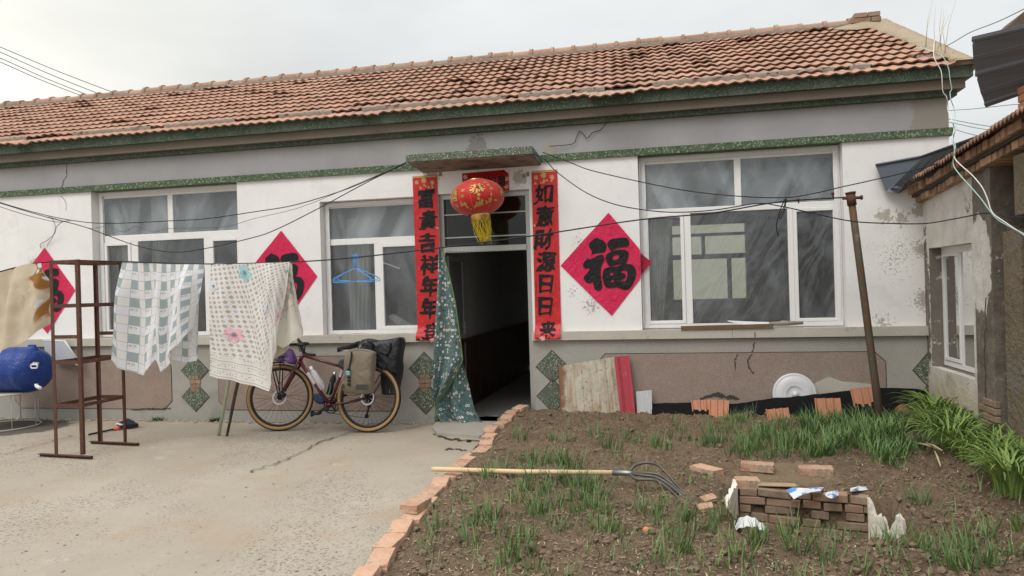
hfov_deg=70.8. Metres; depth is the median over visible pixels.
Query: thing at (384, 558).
brick
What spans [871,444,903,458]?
onion tuft
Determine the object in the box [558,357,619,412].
metal panel
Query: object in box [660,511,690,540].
onion tuft
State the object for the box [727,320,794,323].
curled sheet
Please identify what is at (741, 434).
onion tuft
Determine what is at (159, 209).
window drape
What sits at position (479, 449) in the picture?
brick
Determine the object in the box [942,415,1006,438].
lily clump
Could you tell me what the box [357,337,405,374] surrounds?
black duffel
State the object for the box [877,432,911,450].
onion tuft
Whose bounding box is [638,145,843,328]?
window
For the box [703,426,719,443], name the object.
onion tuft
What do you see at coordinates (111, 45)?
sky
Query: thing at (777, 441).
onion tuft
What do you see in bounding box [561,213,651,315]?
luck diamond
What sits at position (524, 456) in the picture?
onion tuft
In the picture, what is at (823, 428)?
onion tuft
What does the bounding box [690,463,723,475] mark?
brick
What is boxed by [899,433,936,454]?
onion tuft
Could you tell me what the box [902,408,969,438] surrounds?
lily clump
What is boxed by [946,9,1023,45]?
sky wire
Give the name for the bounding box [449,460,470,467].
brick
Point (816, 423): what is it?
onion tuft
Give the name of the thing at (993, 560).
onion tuft
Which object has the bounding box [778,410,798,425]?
onion tuft
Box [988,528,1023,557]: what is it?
onion tuft
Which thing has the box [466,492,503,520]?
onion tuft
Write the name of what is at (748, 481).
brick
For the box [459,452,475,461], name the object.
brick
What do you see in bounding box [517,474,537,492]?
onion tuft
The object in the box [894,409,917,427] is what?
onion tuft
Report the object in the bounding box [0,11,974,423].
farmhouse
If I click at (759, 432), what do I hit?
onion tuft
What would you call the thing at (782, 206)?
cable
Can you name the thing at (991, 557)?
onion tuft
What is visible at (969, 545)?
onion tuft
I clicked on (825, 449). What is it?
onion tuft
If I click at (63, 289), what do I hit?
luck diamond
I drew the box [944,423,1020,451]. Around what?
lily clump
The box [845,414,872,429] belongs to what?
onion tuft
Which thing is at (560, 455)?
onion tuft
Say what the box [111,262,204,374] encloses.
check sheet
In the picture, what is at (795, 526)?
onion tuft
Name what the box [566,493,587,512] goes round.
onion tuft
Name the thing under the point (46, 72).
power line
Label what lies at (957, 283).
window
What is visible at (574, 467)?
onion tuft
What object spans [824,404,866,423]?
onion tuft
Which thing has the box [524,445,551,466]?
onion tuft
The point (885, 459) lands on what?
onion tuft
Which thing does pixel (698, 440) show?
onion tuft
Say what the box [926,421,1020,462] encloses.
lily clump
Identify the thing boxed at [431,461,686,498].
garden fork
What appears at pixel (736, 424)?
onion tuft
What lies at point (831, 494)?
plastic tatter
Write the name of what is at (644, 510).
onion tuft
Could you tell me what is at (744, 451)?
onion tuft
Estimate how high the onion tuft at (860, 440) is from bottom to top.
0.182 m
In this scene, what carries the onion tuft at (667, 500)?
on the garden soil
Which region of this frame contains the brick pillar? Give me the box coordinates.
[1018,85,1023,108]
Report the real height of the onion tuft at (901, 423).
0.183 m
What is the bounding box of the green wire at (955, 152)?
[934,51,1023,233]
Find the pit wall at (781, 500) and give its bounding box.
[739,486,868,537]
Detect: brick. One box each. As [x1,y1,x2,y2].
[352,565,381,575]
[365,547,395,572]
[372,533,405,552]
[387,519,412,536]
[399,495,431,513]
[401,508,427,523]
[418,486,442,496]
[427,496,437,514]
[430,476,449,489]
[441,472,461,480]
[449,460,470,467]
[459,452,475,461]
[472,446,491,452]
[479,439,492,446]
[481,433,497,439]
[482,425,498,434]
[493,420,511,429]
[500,414,513,421]
[504,409,519,415]
[512,404,528,411]
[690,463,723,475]
[733,476,760,489]
[741,460,773,472]
[798,465,833,476]
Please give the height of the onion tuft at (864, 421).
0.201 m
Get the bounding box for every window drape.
[114,199,139,277]
[151,197,176,263]
[346,218,370,329]
[645,166,676,320]
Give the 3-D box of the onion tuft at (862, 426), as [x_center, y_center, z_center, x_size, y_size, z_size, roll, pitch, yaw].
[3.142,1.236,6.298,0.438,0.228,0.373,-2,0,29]
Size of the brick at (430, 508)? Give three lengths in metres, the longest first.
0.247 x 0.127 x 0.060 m
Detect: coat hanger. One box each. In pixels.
[333,255,377,282]
[333,255,379,281]
[339,255,372,281]
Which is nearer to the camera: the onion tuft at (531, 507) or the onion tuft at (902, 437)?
the onion tuft at (531, 507)
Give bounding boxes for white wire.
[914,28,945,51]
[933,51,1023,234]
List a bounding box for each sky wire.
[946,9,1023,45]
[948,104,1017,110]
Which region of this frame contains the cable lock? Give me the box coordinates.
[338,359,343,369]
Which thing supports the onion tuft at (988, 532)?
on the garden soil
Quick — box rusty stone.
[895,404,909,417]
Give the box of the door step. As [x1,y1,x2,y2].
[432,415,499,438]
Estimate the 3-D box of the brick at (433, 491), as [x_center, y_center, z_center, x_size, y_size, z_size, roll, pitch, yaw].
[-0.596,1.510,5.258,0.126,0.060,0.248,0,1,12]
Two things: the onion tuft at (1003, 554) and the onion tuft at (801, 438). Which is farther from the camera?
the onion tuft at (801, 438)
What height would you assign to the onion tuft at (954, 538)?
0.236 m
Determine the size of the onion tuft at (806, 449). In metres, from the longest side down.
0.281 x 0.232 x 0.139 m
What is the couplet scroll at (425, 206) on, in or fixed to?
attached to the farmhouse
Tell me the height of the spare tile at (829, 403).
0.258 m
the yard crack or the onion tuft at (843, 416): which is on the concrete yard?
the yard crack
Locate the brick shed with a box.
[902,105,1023,445]
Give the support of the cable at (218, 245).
attached to the farmhouse
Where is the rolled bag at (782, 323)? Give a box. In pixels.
[769,321,802,325]
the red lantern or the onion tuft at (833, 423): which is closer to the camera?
the onion tuft at (833, 423)
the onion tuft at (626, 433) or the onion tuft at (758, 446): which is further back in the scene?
the onion tuft at (626, 433)
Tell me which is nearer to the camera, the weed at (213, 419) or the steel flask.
the steel flask
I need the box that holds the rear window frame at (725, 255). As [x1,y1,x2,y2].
[672,232,745,298]
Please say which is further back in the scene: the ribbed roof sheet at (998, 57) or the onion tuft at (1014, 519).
the ribbed roof sheet at (998, 57)
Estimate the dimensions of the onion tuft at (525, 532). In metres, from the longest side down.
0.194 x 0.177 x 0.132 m
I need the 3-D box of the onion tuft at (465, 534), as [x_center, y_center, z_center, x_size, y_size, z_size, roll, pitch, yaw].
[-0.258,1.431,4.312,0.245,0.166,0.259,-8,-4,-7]
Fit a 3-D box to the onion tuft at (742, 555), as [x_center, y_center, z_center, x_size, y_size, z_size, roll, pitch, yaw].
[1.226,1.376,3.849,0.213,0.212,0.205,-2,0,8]
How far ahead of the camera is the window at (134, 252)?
9.38 m
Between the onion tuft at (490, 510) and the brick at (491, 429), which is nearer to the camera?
the onion tuft at (490, 510)
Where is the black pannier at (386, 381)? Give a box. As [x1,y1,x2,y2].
[380,363,403,394]
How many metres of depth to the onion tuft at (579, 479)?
5.27 m
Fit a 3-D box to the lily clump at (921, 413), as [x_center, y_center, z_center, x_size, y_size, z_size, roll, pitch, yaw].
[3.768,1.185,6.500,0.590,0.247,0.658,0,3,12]
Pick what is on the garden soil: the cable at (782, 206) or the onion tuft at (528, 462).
the onion tuft at (528, 462)
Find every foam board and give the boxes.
[725,479,738,517]
[867,497,905,540]
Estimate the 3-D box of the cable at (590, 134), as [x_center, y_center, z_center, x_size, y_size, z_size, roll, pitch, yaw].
[0.850,-1.743,8.007,0.886,0.275,0.135,-2,0,22]
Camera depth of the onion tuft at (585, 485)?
5.20 m
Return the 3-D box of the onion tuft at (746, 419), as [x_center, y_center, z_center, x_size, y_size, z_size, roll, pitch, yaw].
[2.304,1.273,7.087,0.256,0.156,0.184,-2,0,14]
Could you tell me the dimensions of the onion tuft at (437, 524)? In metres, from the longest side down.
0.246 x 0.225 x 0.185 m
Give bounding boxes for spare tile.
[691,399,708,410]
[709,399,728,417]
[766,407,789,419]
[814,398,841,417]
[850,387,872,406]
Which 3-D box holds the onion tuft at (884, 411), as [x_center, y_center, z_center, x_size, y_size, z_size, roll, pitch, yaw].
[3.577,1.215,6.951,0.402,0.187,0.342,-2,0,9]
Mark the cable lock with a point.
(341, 364)
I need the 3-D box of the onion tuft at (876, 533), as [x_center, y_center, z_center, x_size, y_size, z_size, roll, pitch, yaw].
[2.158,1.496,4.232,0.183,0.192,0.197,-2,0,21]
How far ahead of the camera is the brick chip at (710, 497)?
4.80 m
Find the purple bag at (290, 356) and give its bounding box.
[274,348,296,364]
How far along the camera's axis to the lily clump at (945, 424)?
5.83 m
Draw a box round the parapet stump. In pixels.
[1001,12,1023,29]
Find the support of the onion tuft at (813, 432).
on the garden soil
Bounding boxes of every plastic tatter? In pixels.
[787,487,823,498]
[824,490,838,497]
[850,486,867,491]
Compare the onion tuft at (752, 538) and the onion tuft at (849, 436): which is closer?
the onion tuft at (752, 538)
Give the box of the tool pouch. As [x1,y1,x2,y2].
[313,394,324,403]
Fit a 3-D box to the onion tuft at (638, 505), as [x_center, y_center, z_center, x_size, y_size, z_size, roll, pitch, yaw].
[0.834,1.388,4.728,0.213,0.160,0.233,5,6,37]
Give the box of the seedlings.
[422,412,1023,575]
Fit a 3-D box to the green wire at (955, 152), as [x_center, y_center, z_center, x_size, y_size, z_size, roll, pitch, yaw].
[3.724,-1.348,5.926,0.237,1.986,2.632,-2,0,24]
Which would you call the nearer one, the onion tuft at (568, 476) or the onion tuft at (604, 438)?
the onion tuft at (568, 476)
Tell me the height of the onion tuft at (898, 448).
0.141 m
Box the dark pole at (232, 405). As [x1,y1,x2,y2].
[226,382,238,435]
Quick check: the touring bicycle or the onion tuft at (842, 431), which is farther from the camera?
the touring bicycle
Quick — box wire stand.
[0,390,41,431]
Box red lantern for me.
[450,174,504,243]
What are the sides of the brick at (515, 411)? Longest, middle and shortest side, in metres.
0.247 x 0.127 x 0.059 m
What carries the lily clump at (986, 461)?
on the garden soil
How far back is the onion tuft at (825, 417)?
6.88 m
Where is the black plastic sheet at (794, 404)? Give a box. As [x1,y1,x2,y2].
[652,388,927,417]
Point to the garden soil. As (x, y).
(889, 506)
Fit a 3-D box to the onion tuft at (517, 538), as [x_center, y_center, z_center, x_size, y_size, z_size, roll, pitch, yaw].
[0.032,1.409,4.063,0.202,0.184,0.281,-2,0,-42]
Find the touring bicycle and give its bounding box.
[246,338,400,431]
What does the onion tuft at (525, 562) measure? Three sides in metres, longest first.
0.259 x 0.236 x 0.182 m
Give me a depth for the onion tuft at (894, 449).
5.72 m
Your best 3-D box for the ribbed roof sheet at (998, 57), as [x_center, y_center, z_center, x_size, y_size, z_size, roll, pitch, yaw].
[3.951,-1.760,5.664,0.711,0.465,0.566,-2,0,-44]
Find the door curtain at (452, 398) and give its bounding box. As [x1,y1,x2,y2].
[433,248,481,422]
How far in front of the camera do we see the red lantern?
7.81 m
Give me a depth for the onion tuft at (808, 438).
6.11 m
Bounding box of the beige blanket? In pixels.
[0,263,50,352]
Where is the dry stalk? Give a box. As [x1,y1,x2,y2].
[912,441,941,466]
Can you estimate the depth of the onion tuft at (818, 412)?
6.97 m
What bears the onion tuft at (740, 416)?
on the garden soil
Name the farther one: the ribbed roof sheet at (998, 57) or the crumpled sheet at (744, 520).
the ribbed roof sheet at (998, 57)
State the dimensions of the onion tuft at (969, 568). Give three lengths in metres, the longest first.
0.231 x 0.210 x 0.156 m
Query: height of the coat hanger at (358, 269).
0.279 m
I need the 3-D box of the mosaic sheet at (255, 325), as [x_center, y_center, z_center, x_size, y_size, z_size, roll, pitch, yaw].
[-2.630,0.395,7.355,0.985,1.317,0.236,-2,0,12]
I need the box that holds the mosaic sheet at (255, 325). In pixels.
[209,262,302,391]
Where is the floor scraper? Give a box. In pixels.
[88,418,138,434]
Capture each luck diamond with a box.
[33,247,74,332]
[255,231,316,303]
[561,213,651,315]
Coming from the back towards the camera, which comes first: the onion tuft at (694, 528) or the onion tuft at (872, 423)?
the onion tuft at (872, 423)
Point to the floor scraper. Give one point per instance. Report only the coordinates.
(130, 423)
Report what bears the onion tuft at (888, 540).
on the garden soil
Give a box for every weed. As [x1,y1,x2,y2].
[209,417,219,421]
[925,0,955,54]
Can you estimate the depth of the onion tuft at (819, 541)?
3.92 m
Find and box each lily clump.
[891,386,953,408]
[897,400,962,429]
[897,406,998,450]
[901,391,958,416]
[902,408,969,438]
[908,397,963,415]
[915,403,973,419]
[917,405,974,421]
[921,394,965,417]
[924,407,985,431]
[926,402,978,427]
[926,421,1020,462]
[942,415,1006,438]
[942,437,1023,498]
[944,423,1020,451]
[955,441,1023,480]
[956,430,1023,470]
[962,422,1017,446]
[965,447,1023,493]
[974,429,1023,465]
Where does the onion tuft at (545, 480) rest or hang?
on the garden soil
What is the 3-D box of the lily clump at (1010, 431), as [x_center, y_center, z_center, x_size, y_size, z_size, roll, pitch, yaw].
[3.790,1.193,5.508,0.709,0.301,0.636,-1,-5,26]
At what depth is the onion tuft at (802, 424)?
6.61 m
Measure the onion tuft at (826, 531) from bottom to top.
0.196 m
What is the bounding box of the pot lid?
[772,373,816,397]
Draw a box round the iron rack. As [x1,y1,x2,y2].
[38,259,138,458]
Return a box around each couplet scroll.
[412,175,438,341]
[531,170,560,340]
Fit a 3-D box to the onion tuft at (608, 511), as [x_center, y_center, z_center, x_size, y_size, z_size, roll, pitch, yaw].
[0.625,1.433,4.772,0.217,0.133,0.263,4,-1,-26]
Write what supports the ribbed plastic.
on the garden soil
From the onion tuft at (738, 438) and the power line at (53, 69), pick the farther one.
the power line at (53, 69)
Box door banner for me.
[462,170,508,190]
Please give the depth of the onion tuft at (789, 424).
6.63 m
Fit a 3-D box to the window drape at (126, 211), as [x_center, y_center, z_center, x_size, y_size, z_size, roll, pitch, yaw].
[-5.173,-0.288,9.731,0.400,1.800,0.070,-2,0,12]
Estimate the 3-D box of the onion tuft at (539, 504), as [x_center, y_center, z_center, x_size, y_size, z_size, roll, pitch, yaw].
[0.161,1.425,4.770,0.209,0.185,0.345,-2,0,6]
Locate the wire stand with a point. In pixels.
(8, 393)
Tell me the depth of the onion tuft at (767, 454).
5.80 m
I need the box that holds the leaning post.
[842,191,883,423]
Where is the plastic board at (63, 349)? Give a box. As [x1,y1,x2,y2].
[43,339,77,365]
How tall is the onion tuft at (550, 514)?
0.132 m
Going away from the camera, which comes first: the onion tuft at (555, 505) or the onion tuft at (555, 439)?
the onion tuft at (555, 505)
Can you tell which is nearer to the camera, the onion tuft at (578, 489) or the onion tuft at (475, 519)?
the onion tuft at (475, 519)
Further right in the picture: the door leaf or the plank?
the plank
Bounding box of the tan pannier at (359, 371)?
[341,349,375,393]
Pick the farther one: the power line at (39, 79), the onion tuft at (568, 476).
the power line at (39, 79)
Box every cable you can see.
[0,162,405,223]
[0,163,405,252]
[1,207,68,221]
[50,167,394,231]
[533,153,1023,223]
[542,152,951,197]
[549,113,625,146]
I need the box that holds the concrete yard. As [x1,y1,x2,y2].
[0,418,480,575]
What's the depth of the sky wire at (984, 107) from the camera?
12.18 m
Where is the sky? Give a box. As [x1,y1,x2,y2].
[0,0,1023,144]
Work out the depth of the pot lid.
7.54 m
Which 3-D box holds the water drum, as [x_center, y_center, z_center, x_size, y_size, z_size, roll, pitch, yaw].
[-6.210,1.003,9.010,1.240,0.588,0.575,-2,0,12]
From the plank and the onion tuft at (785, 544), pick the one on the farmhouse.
the plank
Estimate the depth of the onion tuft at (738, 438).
6.29 m
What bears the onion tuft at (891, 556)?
on the garden soil
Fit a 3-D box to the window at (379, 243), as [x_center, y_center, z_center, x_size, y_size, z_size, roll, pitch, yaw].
[-1.651,-0.257,8.765,1.306,1.618,0.083,-2,0,12]
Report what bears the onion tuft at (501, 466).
on the garden soil
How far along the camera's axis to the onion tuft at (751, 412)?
7.33 m
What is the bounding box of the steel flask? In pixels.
[326,372,336,394]
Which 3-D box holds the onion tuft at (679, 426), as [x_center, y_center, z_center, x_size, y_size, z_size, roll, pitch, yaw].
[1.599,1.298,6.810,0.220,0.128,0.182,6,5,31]
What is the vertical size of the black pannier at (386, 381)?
0.404 m
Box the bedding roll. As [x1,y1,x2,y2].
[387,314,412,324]
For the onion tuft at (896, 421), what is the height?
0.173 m
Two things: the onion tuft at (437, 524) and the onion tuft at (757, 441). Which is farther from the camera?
the onion tuft at (757, 441)
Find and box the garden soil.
[381,409,1023,575]
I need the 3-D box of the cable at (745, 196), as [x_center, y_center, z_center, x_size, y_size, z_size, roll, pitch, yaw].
[2.376,-1.178,6.894,4.377,0.662,0.050,-2,0,21]
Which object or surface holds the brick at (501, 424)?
on the brick
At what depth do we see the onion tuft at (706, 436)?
6.31 m
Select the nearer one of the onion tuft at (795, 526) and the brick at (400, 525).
the onion tuft at (795, 526)
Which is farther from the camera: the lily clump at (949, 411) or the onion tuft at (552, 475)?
the lily clump at (949, 411)
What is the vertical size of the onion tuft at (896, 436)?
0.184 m
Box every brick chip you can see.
[696,502,713,511]
[699,493,717,502]
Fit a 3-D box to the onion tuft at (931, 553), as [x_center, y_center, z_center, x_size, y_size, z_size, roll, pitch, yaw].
[2.252,1.363,3.733,0.200,0.189,0.275,-2,0,-20]
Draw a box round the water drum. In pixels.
[0,344,51,391]
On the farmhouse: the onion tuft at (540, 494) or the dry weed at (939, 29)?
the dry weed at (939, 29)
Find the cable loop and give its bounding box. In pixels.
[776,198,786,236]
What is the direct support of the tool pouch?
hanging from the touring bicycle
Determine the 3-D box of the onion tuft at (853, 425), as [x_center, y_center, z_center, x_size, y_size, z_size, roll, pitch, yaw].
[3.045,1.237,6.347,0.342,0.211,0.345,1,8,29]
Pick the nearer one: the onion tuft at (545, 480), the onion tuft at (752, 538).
the onion tuft at (752, 538)
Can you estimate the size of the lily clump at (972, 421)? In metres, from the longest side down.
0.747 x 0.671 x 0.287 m
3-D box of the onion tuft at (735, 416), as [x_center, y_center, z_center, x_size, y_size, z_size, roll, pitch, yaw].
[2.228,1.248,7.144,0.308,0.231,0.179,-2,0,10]
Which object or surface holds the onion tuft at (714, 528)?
on the garden soil
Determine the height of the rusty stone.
0.136 m
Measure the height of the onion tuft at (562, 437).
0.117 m
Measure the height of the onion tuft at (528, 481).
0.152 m
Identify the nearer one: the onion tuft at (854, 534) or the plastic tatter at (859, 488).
the onion tuft at (854, 534)
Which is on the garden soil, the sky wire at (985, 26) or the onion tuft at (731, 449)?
the onion tuft at (731, 449)
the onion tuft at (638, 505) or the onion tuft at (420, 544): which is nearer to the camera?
the onion tuft at (420, 544)
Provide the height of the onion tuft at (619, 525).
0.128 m
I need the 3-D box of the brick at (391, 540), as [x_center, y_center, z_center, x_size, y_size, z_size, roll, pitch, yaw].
[-0.729,1.522,4.278,0.127,0.060,0.248,-2,-1,12]
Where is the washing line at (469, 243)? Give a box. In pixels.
[0,197,842,271]
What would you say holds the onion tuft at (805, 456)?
on the garden soil
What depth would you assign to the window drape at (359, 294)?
9.09 m
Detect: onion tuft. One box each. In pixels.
[404,527,437,552]
[409,502,438,532]
[434,509,454,528]
[450,513,486,545]
[452,484,471,503]
[460,498,492,527]
[461,507,485,524]
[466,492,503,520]
[476,454,499,478]
[480,494,513,519]
[487,450,510,468]
[487,514,512,536]
[489,524,523,567]
[498,525,535,554]
[502,479,527,503]
[504,503,547,542]
[508,421,531,440]
[508,523,542,557]
[509,518,538,542]
[513,443,538,464]
[514,469,534,490]
[514,494,547,514]
[516,452,538,468]
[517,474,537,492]
[518,543,558,574]
[521,461,543,482]
[523,485,549,518]
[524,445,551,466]
[528,445,548,461]
[532,482,550,499]
[532,504,556,524]
[534,447,569,464]
[534,468,556,493]
[535,474,558,492]
[537,486,567,510]
[538,462,577,483]
[539,509,566,532]
[544,429,556,440]
[547,457,577,481]
[549,441,568,462]
[550,465,587,487]
[551,484,572,501]
[556,478,592,501]
[558,444,575,465]
[559,432,569,441]
[560,446,591,468]
[566,429,579,441]
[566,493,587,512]
[567,477,590,499]
[568,469,590,487]
[571,495,600,519]
[578,474,600,494]
[580,467,602,492]
[581,484,606,509]
[581,503,621,532]
[582,469,620,502]
[583,465,604,482]
[585,420,609,436]
[589,489,621,514]
[591,493,611,513]
[592,424,615,447]
[599,438,628,449]
[601,505,624,531]
[607,511,635,535]
[618,428,628,438]
[620,553,644,572]
[623,428,638,440]
[623,484,647,511]
[629,431,647,444]
[631,481,671,518]
[642,527,672,567]
[646,430,663,447]
[647,493,682,526]
[648,430,663,448]
[651,479,681,509]
[658,516,705,552]
[660,436,672,450]
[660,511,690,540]
[667,423,682,440]
[667,527,697,554]
[674,420,689,432]
[675,507,713,538]
[677,495,703,522]
[692,428,708,446]
[692,511,716,530]
[697,418,718,433]
[700,423,720,443]
[701,496,734,521]
[701,511,719,534]
[702,433,717,447]
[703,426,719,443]
[704,488,757,528]
[707,427,727,442]
[714,420,731,433]
[720,525,764,565]
[723,407,742,419]
[723,441,739,455]
[725,403,749,421]
[727,416,747,429]
[727,430,744,445]
[730,433,748,452]
[732,425,754,442]
[734,408,751,422]
[735,437,751,455]
[735,438,753,458]
[737,430,761,450]
[738,412,757,424]
[740,516,768,545]
[743,400,757,417]
[744,420,766,440]
[744,520,776,546]
[746,422,768,440]
[747,417,771,438]
[748,430,765,450]
[748,436,769,451]
[748,437,783,459]
[757,422,776,439]
[766,435,793,457]
[767,432,785,446]
[768,429,797,448]
[769,410,783,421]
[771,408,791,428]
[773,502,802,538]
[775,515,817,555]
[776,429,804,448]
[776,442,796,456]
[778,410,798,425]
[779,514,829,557]
[780,417,799,433]
[782,433,803,452]
[791,427,812,448]
[791,443,815,457]
[794,429,813,447]
[795,414,826,433]
[795,427,820,447]
[798,443,819,460]
[800,407,829,426]
[800,430,849,456]
[802,422,848,446]
[803,410,833,433]
[803,431,836,456]
[803,442,837,457]
[804,404,829,423]
[804,417,829,438]
[805,416,843,437]
[806,514,841,536]
[808,426,862,456]
[810,528,847,566]
[815,426,857,440]
[816,408,842,424]
[822,411,857,430]
[823,424,863,448]
[823,523,853,544]
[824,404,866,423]
[827,426,857,452]
[828,416,865,439]
[830,411,859,425]
[831,407,873,426]
[836,413,883,433]
[837,522,865,540]
[838,408,873,426]
[839,415,878,437]
[839,429,875,449]
[842,403,886,418]
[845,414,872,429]
[847,413,885,437]
[849,544,878,573]
[850,420,889,439]
[851,429,873,448]
[851,435,888,453]
[854,421,895,445]
[856,416,892,433]
[857,415,899,428]
[859,420,901,441]
[861,404,903,419]
[862,433,898,459]
[862,434,902,451]
[864,521,892,540]
[868,407,902,431]
[869,521,899,547]
[869,528,904,561]
[870,416,913,442]
[870,440,901,464]
[871,413,902,432]
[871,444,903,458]
[872,416,903,440]
[872,417,908,441]
[875,512,912,539]
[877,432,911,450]
[877,521,918,541]
[878,438,909,457]
[879,443,909,455]
[880,440,912,465]
[883,430,924,449]
[887,414,909,430]
[889,415,911,430]
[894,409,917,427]
[898,424,932,442]
[899,421,940,450]
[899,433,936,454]
[900,481,935,506]
[900,522,934,551]
[903,413,924,432]
[903,479,926,502]
[907,524,945,545]
[914,528,944,557]
[915,527,971,570]
[932,523,981,567]
[937,505,979,552]
[941,528,982,553]
[943,540,985,575]
[945,533,1023,568]
[945,539,980,572]
[964,514,1003,539]
[964,532,1002,562]
[968,533,1023,571]
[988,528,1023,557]
[995,511,1023,531]
[998,535,1023,559]
[1006,508,1023,529]
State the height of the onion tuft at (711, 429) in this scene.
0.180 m
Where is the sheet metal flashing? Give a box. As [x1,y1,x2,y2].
[875,119,1023,192]
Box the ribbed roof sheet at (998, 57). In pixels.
[972,24,1023,106]
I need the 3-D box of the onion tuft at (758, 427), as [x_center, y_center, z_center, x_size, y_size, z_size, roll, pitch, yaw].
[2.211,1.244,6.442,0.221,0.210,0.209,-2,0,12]
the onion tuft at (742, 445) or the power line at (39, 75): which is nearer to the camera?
the onion tuft at (742, 445)
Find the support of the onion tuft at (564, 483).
on the garden soil
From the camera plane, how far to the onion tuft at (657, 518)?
4.48 m
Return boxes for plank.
[681,324,773,329]
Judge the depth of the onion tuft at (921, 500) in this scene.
4.70 m
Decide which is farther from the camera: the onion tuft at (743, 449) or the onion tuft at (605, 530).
the onion tuft at (743, 449)
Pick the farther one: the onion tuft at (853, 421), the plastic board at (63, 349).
the plastic board at (63, 349)
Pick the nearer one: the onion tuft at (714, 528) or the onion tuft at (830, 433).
the onion tuft at (714, 528)
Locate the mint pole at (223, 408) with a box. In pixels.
[217,380,230,435]
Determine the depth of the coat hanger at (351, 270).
7.24 m
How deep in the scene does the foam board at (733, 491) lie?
5.05 m
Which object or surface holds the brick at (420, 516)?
on the brick
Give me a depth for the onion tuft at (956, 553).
3.70 m
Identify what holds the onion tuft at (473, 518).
on the garden soil
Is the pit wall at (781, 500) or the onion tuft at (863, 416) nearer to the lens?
the pit wall at (781, 500)
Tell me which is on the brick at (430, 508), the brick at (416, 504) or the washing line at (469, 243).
the brick at (416, 504)
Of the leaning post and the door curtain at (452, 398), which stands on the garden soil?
the leaning post
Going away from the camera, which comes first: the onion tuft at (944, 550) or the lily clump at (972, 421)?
the onion tuft at (944, 550)
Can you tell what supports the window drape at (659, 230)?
hanging from the farmhouse
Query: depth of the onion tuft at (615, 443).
6.36 m
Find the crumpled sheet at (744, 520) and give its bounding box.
[734,515,764,529]
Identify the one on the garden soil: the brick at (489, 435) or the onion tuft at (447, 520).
the onion tuft at (447, 520)
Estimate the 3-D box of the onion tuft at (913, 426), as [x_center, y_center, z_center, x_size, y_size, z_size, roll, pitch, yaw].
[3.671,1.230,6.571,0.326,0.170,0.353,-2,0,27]
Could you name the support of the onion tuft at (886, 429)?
on the garden soil
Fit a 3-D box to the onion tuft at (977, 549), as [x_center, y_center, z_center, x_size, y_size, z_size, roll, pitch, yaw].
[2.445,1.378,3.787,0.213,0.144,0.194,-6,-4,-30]
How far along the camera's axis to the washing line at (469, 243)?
7.14 m
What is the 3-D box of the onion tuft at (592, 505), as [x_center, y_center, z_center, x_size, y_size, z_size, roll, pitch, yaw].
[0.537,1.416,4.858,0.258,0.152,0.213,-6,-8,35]
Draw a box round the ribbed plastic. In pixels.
[636,390,651,413]
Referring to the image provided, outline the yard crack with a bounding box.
[4,423,479,471]
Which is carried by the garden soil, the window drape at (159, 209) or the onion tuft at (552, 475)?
the onion tuft at (552, 475)
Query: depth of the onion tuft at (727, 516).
4.46 m
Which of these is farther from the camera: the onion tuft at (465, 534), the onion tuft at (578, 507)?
the onion tuft at (578, 507)
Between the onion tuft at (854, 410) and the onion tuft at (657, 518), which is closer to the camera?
the onion tuft at (657, 518)
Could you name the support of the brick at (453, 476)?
on the brick
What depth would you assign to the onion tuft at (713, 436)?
6.26 m
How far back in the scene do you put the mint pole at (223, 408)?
8.00 m
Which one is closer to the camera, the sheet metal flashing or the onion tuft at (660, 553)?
the onion tuft at (660, 553)
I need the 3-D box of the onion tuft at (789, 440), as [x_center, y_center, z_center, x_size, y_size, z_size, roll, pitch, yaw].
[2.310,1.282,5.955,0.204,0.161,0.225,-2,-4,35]
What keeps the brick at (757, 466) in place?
on the garden soil
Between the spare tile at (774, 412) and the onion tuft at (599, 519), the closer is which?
the onion tuft at (599, 519)
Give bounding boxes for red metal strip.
[614,356,634,413]
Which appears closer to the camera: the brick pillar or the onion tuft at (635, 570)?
the onion tuft at (635, 570)
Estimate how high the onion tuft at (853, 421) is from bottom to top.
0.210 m
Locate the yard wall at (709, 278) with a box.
[672,223,745,299]
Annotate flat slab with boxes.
[758,482,796,486]
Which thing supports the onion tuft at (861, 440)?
on the garden soil
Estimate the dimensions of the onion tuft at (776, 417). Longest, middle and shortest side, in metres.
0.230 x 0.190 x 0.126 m
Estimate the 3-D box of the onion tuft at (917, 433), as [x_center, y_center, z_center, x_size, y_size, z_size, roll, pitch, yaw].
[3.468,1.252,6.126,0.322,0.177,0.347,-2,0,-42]
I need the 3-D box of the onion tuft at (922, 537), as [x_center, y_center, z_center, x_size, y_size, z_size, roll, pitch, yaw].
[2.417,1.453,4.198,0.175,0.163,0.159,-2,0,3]
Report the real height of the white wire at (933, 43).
0.288 m
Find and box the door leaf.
[447,256,467,374]
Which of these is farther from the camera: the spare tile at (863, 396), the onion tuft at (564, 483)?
the spare tile at (863, 396)
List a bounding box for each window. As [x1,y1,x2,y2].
[98,184,238,337]
[324,198,416,333]
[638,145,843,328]
[941,244,974,372]
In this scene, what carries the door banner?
attached to the farmhouse
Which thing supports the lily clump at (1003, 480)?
on the garden soil
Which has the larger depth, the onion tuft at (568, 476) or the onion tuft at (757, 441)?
the onion tuft at (757, 441)
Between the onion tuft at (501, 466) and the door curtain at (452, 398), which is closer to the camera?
the onion tuft at (501, 466)
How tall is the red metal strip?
0.678 m
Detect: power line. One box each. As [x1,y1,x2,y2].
[0,47,110,91]
[0,52,95,92]
[0,58,81,92]
[0,62,78,94]
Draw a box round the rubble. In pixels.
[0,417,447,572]
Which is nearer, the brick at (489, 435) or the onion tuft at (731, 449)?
the onion tuft at (731, 449)

